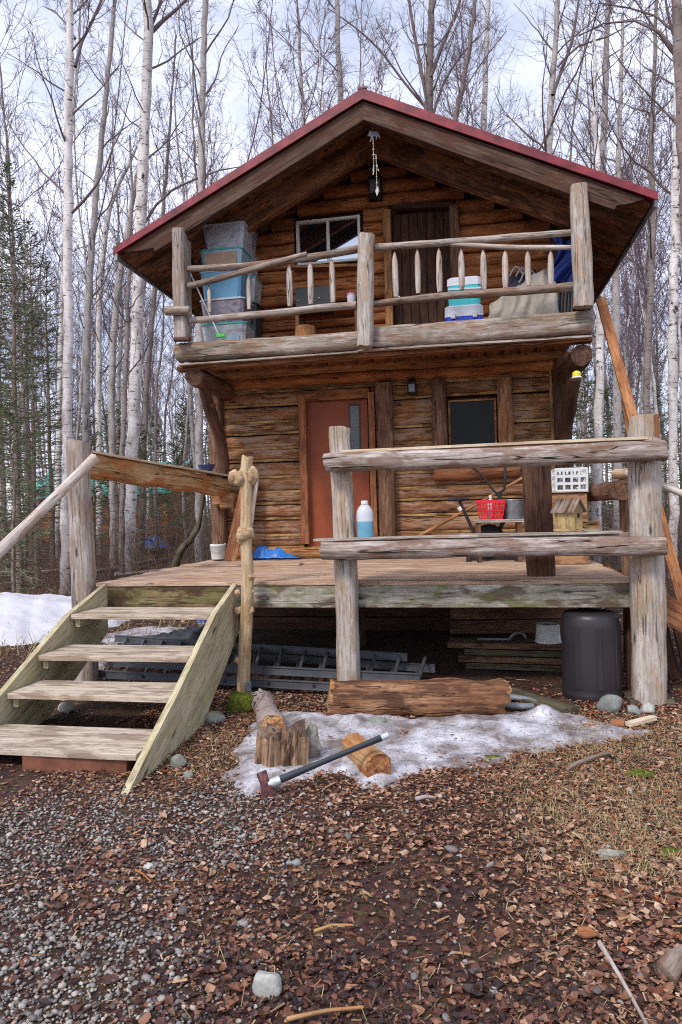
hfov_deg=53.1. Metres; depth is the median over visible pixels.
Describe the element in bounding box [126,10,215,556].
birch tree
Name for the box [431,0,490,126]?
birch tree
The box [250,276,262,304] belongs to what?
storage tote
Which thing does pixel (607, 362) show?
birch tree
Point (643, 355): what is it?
birch tree
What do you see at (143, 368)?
birch tree
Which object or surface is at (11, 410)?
birch tree
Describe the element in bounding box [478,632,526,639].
garden hose
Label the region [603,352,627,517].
spruce tree
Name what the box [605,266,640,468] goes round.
birch tree
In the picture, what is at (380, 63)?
birch tree
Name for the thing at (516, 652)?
stacked timber
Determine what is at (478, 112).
birch tree
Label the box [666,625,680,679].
propped plank
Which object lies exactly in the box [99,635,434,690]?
extension ladder
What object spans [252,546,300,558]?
folded tarp
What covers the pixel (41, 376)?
spruce tree
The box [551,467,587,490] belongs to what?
milk crate
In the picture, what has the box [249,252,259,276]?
storage tote
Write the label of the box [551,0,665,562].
birch tree
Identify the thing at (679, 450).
spruce tree
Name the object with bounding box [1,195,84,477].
birch tree
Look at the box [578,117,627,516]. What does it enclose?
birch tree
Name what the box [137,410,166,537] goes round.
spruce tree
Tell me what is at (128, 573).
fallen birch
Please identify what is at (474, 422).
window
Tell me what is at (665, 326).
birch tree
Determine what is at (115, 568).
fallen birch
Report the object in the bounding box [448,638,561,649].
stacked timber
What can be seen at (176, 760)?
rock
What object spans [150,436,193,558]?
spruce tree
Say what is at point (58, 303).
birch tree
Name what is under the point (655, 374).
birch tree
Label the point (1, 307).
spruce tree
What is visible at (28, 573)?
fallen birch
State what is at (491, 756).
moss clump
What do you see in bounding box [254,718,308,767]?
chopping stump
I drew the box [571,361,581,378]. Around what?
bird feeder
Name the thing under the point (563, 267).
blue jacket
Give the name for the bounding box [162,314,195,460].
birch tree
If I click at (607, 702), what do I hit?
rock
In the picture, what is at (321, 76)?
birch tree
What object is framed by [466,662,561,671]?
stacked timber
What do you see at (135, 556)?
undergrowth
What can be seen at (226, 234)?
storage tote
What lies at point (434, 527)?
leaning pole
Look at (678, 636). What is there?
propped plank
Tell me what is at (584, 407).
spruce tree
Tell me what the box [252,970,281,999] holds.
rock
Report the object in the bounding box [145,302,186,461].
birch tree
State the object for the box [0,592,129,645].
snow
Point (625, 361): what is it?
birch tree
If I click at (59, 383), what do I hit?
birch tree
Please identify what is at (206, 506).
spruce tree
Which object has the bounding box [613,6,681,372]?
birch tree
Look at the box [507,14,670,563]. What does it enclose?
birch tree
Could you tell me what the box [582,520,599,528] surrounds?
wood block
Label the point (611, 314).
birch tree
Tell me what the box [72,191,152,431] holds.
birch tree
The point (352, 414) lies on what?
door
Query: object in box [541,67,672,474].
birch tree
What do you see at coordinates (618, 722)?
firewood sliver
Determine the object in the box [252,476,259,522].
leaning board
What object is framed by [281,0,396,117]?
birch tree
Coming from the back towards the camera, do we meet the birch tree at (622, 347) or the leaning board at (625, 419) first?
the birch tree at (622, 347)
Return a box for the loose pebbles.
[113,767,681,1023]
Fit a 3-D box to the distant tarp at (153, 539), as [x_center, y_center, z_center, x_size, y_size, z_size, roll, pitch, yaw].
[-7.351,1.154,26.752,1.100,0.484,1.000,-1,0,10]
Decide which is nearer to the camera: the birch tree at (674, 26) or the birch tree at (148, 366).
the birch tree at (674, 26)
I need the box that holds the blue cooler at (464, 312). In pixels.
[445,304,482,320]
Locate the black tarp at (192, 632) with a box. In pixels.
[132,625,238,645]
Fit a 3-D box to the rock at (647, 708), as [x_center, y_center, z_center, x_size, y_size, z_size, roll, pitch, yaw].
[2.341,1.507,5.208,0.115,0.106,0.107,-1,0,10]
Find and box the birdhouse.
[551,498,586,530]
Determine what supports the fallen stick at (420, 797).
on the ground at (430, 646)
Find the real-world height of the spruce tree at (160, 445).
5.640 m
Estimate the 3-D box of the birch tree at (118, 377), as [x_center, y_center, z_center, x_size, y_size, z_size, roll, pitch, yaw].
[-9.005,-7.950,27.736,4.479,19.174,3.508,-2,0,-31]
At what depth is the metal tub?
7.64 m
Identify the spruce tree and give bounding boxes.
[0,158,65,593]
[0,179,57,570]
[0,218,80,586]
[0,249,40,574]
[0,389,59,592]
[2,232,61,553]
[17,254,83,568]
[52,381,81,481]
[72,390,81,439]
[80,414,119,560]
[92,401,150,556]
[94,408,116,542]
[117,424,168,563]
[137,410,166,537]
[146,415,186,548]
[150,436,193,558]
[157,395,209,548]
[177,400,203,545]
[184,391,211,554]
[186,429,211,558]
[568,348,591,515]
[572,362,612,561]
[582,380,623,530]
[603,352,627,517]
[603,355,638,479]
[604,419,627,508]
[651,341,681,498]
[659,412,681,565]
[663,400,681,550]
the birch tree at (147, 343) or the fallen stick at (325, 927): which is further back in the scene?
the birch tree at (147, 343)
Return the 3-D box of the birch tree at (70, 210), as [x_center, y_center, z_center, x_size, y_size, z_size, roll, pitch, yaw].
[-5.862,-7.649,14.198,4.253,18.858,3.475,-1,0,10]
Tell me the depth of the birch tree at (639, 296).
19.14 m
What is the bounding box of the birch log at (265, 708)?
[251,688,285,728]
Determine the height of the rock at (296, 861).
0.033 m
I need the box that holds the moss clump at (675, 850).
[658,846,681,857]
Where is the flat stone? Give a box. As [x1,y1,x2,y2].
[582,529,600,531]
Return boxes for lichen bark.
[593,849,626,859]
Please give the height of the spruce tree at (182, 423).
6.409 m
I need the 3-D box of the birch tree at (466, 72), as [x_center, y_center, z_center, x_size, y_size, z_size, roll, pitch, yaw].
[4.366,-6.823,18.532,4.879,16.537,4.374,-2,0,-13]
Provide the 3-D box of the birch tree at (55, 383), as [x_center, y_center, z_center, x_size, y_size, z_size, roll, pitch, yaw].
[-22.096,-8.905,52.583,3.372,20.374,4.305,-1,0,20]
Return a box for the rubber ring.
[505,694,536,709]
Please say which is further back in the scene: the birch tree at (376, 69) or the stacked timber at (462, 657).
the birch tree at (376, 69)
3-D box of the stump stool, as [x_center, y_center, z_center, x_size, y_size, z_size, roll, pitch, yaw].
[-0.430,-2.119,8.297,0.300,0.260,0.300,-1,0,10]
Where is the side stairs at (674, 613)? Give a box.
[607,470,681,631]
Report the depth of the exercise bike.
7.89 m
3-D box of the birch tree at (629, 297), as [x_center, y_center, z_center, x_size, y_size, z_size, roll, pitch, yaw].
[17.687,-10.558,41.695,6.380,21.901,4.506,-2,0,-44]
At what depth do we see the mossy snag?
13.20 m
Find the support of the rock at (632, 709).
on the ground at (430, 646)
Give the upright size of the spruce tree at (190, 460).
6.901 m
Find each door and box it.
[307,399,369,545]
[392,210,450,324]
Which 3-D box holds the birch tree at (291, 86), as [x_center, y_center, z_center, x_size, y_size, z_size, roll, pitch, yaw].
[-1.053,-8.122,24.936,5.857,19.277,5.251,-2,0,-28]
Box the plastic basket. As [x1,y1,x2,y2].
[476,499,505,519]
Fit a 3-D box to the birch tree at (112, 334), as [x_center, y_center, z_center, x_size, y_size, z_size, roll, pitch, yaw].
[-6.388,-5.253,20.384,4.507,13.908,2.694,-1,0,10]
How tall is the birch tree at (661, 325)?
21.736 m
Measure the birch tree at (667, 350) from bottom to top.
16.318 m
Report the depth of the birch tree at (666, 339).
37.09 m
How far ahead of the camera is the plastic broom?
8.16 m
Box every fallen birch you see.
[0,569,57,576]
[96,557,173,573]
[114,568,166,575]
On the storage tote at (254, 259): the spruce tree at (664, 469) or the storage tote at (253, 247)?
the storage tote at (253, 247)
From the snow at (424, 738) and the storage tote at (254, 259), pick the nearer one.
the snow at (424, 738)
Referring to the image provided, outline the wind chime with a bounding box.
[367,131,379,195]
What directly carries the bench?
on the porch deck
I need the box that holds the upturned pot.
[535,622,561,643]
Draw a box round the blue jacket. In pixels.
[551,237,572,283]
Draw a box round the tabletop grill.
[296,285,334,317]
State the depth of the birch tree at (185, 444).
25.29 m
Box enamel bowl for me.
[198,464,214,470]
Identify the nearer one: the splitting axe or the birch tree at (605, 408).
the splitting axe
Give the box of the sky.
[0,0,681,518]
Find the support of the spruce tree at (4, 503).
on the ground at (430, 646)
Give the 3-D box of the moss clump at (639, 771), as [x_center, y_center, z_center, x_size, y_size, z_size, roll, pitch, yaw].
[1.775,1.544,4.045,0.191,0.037,0.126,-1,0,10]
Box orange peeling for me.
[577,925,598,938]
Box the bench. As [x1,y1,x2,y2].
[473,519,523,561]
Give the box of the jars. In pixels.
[557,474,583,487]
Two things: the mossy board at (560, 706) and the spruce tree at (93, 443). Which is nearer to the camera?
the mossy board at (560, 706)
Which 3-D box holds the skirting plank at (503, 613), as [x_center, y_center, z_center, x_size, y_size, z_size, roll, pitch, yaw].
[2.140,1.226,8.360,1.586,0.180,0.050,-1,0,10]
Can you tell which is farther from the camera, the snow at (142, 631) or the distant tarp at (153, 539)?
the distant tarp at (153, 539)
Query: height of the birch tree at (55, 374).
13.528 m
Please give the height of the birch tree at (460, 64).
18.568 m
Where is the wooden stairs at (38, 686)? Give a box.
[0,453,237,794]
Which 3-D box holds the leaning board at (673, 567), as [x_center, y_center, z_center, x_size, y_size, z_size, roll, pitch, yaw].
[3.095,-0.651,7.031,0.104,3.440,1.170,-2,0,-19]
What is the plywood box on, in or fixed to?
on the porch deck
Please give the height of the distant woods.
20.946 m
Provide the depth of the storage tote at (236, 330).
8.39 m
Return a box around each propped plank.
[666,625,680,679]
[672,628,681,665]
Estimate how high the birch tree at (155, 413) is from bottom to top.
17.647 m
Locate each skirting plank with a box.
[450,607,578,618]
[450,619,561,633]
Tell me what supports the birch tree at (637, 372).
on the ground at (430, 646)
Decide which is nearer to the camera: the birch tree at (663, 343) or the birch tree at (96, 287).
the birch tree at (96, 287)
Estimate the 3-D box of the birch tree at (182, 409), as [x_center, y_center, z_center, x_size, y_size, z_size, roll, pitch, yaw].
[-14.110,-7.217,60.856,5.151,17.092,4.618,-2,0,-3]
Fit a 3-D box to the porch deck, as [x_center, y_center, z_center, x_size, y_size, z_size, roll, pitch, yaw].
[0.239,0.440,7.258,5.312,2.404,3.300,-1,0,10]
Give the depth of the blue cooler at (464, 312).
7.91 m
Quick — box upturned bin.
[561,608,622,702]
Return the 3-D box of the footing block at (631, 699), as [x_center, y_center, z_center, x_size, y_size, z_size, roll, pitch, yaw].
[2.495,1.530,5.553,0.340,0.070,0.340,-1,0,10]
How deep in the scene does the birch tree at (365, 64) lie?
22.29 m
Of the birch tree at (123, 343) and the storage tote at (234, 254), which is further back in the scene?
the birch tree at (123, 343)
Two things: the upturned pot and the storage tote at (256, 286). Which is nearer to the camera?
the upturned pot
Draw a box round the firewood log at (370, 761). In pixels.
[342,733,390,777]
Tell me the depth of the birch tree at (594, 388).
48.29 m
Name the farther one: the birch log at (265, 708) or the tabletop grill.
the tabletop grill
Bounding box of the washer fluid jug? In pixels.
[356,501,373,536]
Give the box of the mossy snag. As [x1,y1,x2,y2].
[171,494,204,567]
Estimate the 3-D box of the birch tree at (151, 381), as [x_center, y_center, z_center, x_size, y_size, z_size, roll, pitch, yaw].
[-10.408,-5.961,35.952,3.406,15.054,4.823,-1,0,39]
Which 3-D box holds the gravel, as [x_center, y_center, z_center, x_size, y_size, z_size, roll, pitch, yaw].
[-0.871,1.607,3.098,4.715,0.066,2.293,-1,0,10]
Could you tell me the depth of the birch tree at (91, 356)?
39.58 m
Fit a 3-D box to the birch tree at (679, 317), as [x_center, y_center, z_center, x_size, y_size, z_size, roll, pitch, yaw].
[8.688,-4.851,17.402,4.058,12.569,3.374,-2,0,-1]
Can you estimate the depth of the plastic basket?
7.64 m
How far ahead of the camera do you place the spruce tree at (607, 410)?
23.69 m
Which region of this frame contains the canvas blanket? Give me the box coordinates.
[488,268,558,317]
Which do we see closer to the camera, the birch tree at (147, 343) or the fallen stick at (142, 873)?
the fallen stick at (142, 873)
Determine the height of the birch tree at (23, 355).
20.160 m
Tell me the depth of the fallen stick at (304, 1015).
2.13 m
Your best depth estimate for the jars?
7.10 m
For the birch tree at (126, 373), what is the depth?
17.25 m
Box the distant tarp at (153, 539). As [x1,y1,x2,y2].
[145,536,168,547]
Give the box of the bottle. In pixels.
[487,495,493,517]
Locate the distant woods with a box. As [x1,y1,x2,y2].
[2,269,681,528]
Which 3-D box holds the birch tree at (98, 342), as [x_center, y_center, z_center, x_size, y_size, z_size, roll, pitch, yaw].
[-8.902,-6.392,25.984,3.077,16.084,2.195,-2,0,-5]
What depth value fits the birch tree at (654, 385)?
25.10 m
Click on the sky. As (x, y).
(530, 78)
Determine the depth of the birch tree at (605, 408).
43.63 m
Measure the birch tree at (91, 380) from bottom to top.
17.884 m
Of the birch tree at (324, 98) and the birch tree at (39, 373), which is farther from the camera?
the birch tree at (39, 373)
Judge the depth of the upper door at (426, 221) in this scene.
8.85 m
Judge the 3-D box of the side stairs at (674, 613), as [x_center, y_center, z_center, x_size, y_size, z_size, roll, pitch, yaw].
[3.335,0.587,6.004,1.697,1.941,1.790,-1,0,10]
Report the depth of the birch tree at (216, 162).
28.48 m
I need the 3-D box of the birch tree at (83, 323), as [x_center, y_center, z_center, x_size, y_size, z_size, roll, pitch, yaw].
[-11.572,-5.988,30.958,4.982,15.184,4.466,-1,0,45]
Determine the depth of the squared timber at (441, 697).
5.20 m
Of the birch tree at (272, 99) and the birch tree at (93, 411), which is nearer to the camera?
the birch tree at (272, 99)
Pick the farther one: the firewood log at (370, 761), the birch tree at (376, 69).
the birch tree at (376, 69)
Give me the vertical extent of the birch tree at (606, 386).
20.353 m
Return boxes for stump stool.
[295,324,315,335]
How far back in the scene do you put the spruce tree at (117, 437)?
24.79 m
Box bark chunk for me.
[306,721,322,757]
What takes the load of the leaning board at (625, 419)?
on the side stairs at (674, 613)
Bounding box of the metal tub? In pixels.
[502,499,523,518]
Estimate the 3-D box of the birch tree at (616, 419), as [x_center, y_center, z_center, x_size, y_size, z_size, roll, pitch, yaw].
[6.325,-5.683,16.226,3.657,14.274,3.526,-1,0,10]
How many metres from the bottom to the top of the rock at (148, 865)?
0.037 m
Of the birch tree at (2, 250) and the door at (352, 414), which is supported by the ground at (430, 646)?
the birch tree at (2, 250)
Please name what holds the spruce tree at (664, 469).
on the ground at (430, 646)
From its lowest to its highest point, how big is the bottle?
0.261 m
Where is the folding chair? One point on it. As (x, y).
(567, 299)
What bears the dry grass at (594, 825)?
on the ground at (430, 646)
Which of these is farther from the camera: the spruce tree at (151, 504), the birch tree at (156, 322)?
the birch tree at (156, 322)
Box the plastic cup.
[347,292,355,301]
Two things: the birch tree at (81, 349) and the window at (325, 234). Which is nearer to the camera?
the window at (325, 234)
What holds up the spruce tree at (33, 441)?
on the ground at (430, 646)
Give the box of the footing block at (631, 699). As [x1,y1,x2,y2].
[623,690,675,704]
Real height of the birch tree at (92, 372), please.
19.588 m
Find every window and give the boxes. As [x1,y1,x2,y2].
[296,215,360,264]
[448,398,496,447]
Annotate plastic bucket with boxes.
[210,544,225,559]
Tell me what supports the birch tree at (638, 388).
on the ground at (430, 646)
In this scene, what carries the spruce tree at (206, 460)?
on the ground at (430, 646)
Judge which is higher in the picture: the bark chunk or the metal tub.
the metal tub
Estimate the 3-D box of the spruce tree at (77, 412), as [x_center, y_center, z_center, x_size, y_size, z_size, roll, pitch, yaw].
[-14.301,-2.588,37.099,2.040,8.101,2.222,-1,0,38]
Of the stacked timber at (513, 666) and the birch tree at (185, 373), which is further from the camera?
the birch tree at (185, 373)
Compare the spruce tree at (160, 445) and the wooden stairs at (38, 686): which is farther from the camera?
the spruce tree at (160, 445)
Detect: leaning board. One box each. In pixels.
[224,485,252,560]
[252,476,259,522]
[596,297,681,602]
[621,398,666,593]
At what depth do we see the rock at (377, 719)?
5.03 m
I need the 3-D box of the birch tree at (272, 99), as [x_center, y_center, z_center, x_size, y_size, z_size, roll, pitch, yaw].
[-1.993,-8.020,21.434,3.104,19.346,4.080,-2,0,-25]
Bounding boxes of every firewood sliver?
[611,718,623,725]
[625,715,656,726]
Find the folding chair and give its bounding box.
[558,275,572,312]
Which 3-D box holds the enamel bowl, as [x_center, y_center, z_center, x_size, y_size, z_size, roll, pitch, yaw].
[-1.703,-0.555,8.640,0.228,0.086,0.228,-1,0,10]
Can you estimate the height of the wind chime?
0.824 m
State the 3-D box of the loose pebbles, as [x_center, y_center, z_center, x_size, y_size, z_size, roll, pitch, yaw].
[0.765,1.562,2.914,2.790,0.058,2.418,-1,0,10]
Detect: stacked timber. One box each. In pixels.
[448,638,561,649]
[458,651,561,664]
[464,648,561,657]
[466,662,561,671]
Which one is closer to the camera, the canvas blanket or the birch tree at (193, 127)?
the canvas blanket
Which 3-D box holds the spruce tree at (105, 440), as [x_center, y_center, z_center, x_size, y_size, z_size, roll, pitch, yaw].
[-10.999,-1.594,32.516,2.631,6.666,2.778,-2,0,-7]
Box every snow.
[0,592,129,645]
[99,661,105,669]
[102,626,185,644]
[219,704,652,796]
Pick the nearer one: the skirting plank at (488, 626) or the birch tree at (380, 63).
the skirting plank at (488, 626)
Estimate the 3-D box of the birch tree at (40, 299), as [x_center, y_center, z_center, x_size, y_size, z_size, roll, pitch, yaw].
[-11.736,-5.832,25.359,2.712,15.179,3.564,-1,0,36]
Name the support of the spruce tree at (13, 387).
on the ground at (430, 646)
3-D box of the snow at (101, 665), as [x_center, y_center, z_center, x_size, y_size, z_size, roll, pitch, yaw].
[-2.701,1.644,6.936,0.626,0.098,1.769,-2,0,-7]
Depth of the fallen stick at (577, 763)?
4.17 m
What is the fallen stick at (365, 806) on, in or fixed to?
on the ground at (430, 646)
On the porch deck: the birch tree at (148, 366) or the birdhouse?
the birdhouse
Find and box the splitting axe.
[256,732,388,798]
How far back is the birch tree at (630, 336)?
38.50 m
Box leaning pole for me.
[418,477,521,534]
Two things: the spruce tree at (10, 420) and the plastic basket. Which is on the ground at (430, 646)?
the spruce tree at (10, 420)
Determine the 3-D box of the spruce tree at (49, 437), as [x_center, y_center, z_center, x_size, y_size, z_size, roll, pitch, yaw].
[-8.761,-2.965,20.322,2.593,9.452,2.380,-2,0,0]
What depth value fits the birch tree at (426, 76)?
21.81 m
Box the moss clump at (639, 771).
[624,768,657,776]
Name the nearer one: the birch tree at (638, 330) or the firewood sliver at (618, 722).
the firewood sliver at (618, 722)
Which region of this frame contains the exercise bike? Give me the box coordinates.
[448,467,517,561]
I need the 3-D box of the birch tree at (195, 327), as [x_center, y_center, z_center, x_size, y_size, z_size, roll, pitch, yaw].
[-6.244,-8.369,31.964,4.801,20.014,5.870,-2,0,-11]
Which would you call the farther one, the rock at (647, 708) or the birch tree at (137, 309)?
the birch tree at (137, 309)
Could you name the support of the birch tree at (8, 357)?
on the ground at (430, 646)
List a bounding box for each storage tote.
[199,246,251,273]
[200,270,250,298]
[200,296,253,323]
[201,321,255,340]
[203,221,253,255]
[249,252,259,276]
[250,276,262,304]
[251,231,257,253]
[251,302,263,337]
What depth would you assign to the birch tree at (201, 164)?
17.92 m
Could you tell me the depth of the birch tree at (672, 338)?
13.90 m
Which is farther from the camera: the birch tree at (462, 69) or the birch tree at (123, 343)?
the birch tree at (123, 343)
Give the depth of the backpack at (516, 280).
8.12 m
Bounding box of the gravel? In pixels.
[0,774,681,1023]
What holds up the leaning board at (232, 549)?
on the porch deck
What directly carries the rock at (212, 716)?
on the ground at (430, 646)
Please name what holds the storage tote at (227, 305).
on the storage tote at (236, 330)
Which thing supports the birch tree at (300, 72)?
on the ground at (430, 646)
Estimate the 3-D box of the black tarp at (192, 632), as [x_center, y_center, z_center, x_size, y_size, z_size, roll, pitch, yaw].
[-1.996,1.520,8.435,1.500,0.204,1.000,-1,0,10]
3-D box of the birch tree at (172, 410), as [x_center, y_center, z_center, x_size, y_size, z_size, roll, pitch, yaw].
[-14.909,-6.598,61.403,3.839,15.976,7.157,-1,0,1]
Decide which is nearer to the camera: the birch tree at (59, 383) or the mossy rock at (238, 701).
the mossy rock at (238, 701)
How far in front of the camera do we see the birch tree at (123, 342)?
40.78 m
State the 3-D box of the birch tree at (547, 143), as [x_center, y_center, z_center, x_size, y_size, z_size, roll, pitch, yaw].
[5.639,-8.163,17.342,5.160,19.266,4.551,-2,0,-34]
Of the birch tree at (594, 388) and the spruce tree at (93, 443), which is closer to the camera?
the spruce tree at (93, 443)
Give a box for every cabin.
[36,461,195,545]
[113,86,658,630]
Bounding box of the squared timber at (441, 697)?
[324,677,511,716]
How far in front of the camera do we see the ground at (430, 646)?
3.11 m
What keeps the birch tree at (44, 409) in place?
on the ground at (430, 646)
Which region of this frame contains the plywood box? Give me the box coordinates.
[552,490,588,564]
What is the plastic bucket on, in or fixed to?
on the porch deck
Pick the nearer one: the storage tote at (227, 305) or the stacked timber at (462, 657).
the stacked timber at (462, 657)
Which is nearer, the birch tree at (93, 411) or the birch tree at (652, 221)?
the birch tree at (652, 221)
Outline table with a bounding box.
[295,309,356,330]
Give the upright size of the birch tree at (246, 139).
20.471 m
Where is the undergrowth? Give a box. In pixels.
[0,452,681,597]
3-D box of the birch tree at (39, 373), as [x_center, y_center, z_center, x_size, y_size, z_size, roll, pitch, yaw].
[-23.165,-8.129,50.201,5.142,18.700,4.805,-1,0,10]
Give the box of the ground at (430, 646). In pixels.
[0,506,681,1023]
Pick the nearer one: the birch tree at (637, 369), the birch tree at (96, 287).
the birch tree at (96, 287)
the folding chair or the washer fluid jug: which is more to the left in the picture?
the washer fluid jug
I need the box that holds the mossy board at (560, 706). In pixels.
[511,687,579,713]
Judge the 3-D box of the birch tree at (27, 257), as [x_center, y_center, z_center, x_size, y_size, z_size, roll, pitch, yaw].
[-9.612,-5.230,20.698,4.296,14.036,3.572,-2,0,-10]
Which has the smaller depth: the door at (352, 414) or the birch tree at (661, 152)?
the door at (352, 414)
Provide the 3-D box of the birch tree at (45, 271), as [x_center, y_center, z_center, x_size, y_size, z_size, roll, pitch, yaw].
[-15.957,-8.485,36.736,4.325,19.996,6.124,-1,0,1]
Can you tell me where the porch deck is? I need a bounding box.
[66,413,668,705]
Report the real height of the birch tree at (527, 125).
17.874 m
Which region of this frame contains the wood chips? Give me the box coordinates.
[0,662,681,1023]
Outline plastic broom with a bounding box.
[190,273,224,337]
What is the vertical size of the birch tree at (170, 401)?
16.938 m
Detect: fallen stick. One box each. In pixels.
[135,869,151,881]
[284,1005,363,1021]
[314,923,353,932]
[357,802,393,809]
[415,795,435,800]
[565,751,609,770]
[597,940,646,1023]
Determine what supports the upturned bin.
on the ground at (430, 646)
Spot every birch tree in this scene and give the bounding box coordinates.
[0,0,107,569]
[0,0,159,593]
[0,92,41,418]
[0,113,99,485]
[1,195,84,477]
[1,252,55,456]
[1,303,42,410]
[2,160,76,553]
[2,277,46,511]
[3,172,80,423]
[4,0,157,439]
[5,287,54,498]
[11,167,115,440]
[21,0,111,556]
[21,190,102,457]
[30,271,90,453]
[30,340,55,473]
[35,268,76,466]
[38,0,159,442]
[49,212,131,413]
[50,245,106,440]
[51,353,108,447]
[52,199,148,451]
[53,277,122,406]
[55,82,157,549]
[65,0,251,571]
[72,99,166,566]
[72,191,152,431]
[74,184,125,382]
[74,298,108,450]
[75,141,137,554]
[90,172,181,536]
[91,125,181,577]
[92,254,131,452]
[94,84,189,556]
[102,266,151,416]
[104,256,144,429]
[105,315,167,441]
[107,270,183,458]
[118,0,210,561]
[123,101,237,552]
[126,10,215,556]
[127,293,189,458]
[140,283,161,427]
[143,0,289,389]
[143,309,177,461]
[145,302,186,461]
[146,301,194,460]
[149,0,255,562]
[151,113,221,441]
[151,380,181,461]
[156,184,211,541]
[157,342,195,453]
[158,355,188,455]
[162,65,244,197]
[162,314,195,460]
[223,0,352,147]
[238,110,258,162]
[242,7,315,154]
[244,0,303,155]
[245,0,355,143]
[279,0,456,139]
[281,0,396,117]
[316,78,337,111]
[327,0,519,123]
[350,11,439,111]
[368,16,397,93]
[408,0,530,137]
[418,0,517,120]
[423,0,522,136]
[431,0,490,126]
[443,0,515,134]
[456,93,510,131]
[474,0,663,175]
[498,90,561,154]
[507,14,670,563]
[520,0,610,352]
[539,0,681,276]
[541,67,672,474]
[542,4,672,480]
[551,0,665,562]
[560,111,634,512]
[561,0,672,570]
[564,0,681,413]
[575,0,679,578]
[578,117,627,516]
[579,326,608,435]
[581,19,679,413]
[584,292,634,509]
[587,242,663,406]
[589,277,664,426]
[590,142,680,468]
[590,282,642,436]
[592,143,678,434]
[592,227,681,504]
[595,123,681,463]
[595,168,666,383]
[605,182,657,436]
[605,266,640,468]
[606,291,668,423]
[607,33,679,413]
[607,85,681,441]
[609,321,660,405]
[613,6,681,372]
[620,154,667,397]
[625,189,679,501]
[626,206,681,434]
[628,189,681,408]
[638,1,681,286]
[652,295,679,493]
[654,267,681,381]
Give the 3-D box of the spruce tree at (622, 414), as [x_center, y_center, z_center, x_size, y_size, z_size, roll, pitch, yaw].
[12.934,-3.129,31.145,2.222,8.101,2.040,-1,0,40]
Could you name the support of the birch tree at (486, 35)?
on the ground at (430, 646)
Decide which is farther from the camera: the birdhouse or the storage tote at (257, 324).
the storage tote at (257, 324)
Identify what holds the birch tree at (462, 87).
on the ground at (430, 646)
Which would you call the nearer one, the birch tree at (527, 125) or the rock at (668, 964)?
the rock at (668, 964)
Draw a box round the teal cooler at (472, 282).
[447,276,480,305]
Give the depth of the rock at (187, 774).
4.12 m
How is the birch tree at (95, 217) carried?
on the ground at (430, 646)
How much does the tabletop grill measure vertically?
0.338 m
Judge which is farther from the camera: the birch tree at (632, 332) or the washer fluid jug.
the birch tree at (632, 332)
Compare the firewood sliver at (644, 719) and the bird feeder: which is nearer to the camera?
the firewood sliver at (644, 719)
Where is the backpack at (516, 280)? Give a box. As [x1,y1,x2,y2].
[508,266,536,286]
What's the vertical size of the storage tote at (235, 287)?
0.347 m
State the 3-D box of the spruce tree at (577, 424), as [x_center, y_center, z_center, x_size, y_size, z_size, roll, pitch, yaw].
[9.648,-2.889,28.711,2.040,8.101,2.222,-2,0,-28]
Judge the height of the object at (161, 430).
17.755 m
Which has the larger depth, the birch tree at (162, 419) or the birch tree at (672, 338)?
the birch tree at (162, 419)
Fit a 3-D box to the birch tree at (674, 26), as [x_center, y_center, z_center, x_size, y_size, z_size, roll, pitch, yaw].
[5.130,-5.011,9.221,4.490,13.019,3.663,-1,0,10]
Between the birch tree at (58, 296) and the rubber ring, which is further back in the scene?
the birch tree at (58, 296)
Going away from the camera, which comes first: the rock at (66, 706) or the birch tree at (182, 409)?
the rock at (66, 706)
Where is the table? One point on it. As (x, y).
(350, 313)
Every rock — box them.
[58,701,73,712]
[143,863,154,869]
[170,754,186,768]
[183,771,193,779]
[205,711,225,723]
[226,690,253,713]
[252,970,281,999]
[286,858,300,865]
[368,716,385,723]
[596,694,621,712]
[627,705,641,714]
[640,702,654,713]
[653,944,681,984]
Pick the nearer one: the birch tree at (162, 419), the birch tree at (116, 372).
the birch tree at (116, 372)
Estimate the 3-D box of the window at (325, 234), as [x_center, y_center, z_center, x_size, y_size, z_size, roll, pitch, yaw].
[-0.168,-3.574,8.988,0.856,0.589,0.057,-1,0,10]
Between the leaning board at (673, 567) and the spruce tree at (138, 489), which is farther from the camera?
the spruce tree at (138, 489)
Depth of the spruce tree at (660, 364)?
28.04 m
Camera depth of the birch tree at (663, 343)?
50.80 m
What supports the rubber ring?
on the mossy board at (560, 706)
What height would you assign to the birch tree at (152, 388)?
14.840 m
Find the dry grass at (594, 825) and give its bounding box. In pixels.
[0,583,681,1023]
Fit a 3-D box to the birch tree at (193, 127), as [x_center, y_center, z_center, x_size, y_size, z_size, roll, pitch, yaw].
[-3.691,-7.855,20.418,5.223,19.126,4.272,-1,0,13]
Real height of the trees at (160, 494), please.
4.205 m
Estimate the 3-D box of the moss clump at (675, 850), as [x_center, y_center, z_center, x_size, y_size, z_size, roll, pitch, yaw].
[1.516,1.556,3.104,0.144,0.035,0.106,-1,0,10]
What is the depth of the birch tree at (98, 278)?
24.08 m
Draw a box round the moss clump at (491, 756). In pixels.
[486,755,500,758]
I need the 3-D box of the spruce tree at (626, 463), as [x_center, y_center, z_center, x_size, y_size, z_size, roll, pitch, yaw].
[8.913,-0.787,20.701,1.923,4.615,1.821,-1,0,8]
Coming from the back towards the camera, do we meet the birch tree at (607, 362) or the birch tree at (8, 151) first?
the birch tree at (607, 362)
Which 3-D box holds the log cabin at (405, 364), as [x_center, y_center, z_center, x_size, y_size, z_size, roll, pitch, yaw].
[0.905,-1.588,10.799,6.086,6.285,6.807,-1,0,10]

